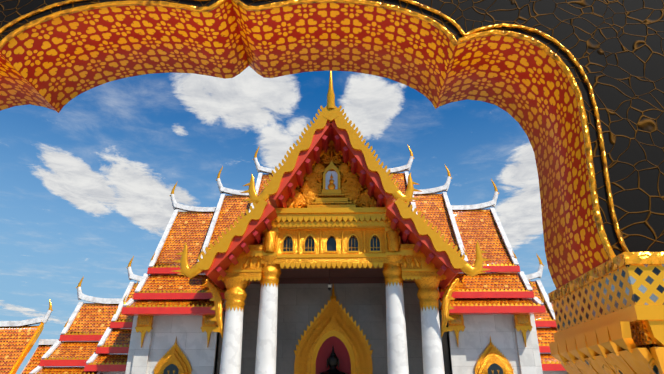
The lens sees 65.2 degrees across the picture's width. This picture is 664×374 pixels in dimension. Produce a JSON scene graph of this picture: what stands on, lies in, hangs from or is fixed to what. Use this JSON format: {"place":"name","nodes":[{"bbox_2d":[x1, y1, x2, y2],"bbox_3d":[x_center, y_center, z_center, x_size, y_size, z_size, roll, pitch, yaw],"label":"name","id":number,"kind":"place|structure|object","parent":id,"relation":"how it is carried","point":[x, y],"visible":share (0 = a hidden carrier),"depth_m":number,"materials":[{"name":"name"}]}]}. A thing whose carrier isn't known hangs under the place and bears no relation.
{"place":"outdoors","nodes":[
{"label":"outdoors","id":0,"kind":"place"},
{"bbox_2d":[0,66,555,373],"label":"sky","id":1,"kind":"structure","parent":0,"point":[86,187],"materials":[{"name":"blue"}]},
{"bbox_2d":[0,71,568,373],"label":"temple","id":2,"kind":"structure","parent":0,"point":[427,281],"depth_m":20.86,"materials":[{"name":"tile"}]},
{"bbox_2d":[328,271,330,290],"bbox_3d":[-0.098,3.881,21.770,0.150,0.980,0.143,0,-23,1],"label":"hanging lamp","id":3,"kind":"object","parent":2,"relation":"hanging from","point":[329,286],"visible":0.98,"depth_m":21.62,"materials":[{"name":"white metal"}]},
{"bbox_2d":[320,347,345,373],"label":"buddha statue","id":4,"kind":"object","parent":2,"relation":"on","point":[333,362],"visible":1,"depth_m":21.31,"materials":[{"name":"brown metal"}]},
{"bbox_3d":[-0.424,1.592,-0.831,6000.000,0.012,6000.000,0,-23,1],"label":"ground","id":5,"kind":"structure","parent":0,"visible":0},
{"bbox_2d":[0,0,663,373],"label":"archway","id":6,"kind":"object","parent":5,"relation":"on","point":[574,89],"depth_m":1.93,"materials":[{"name":"paint"}]}
]}

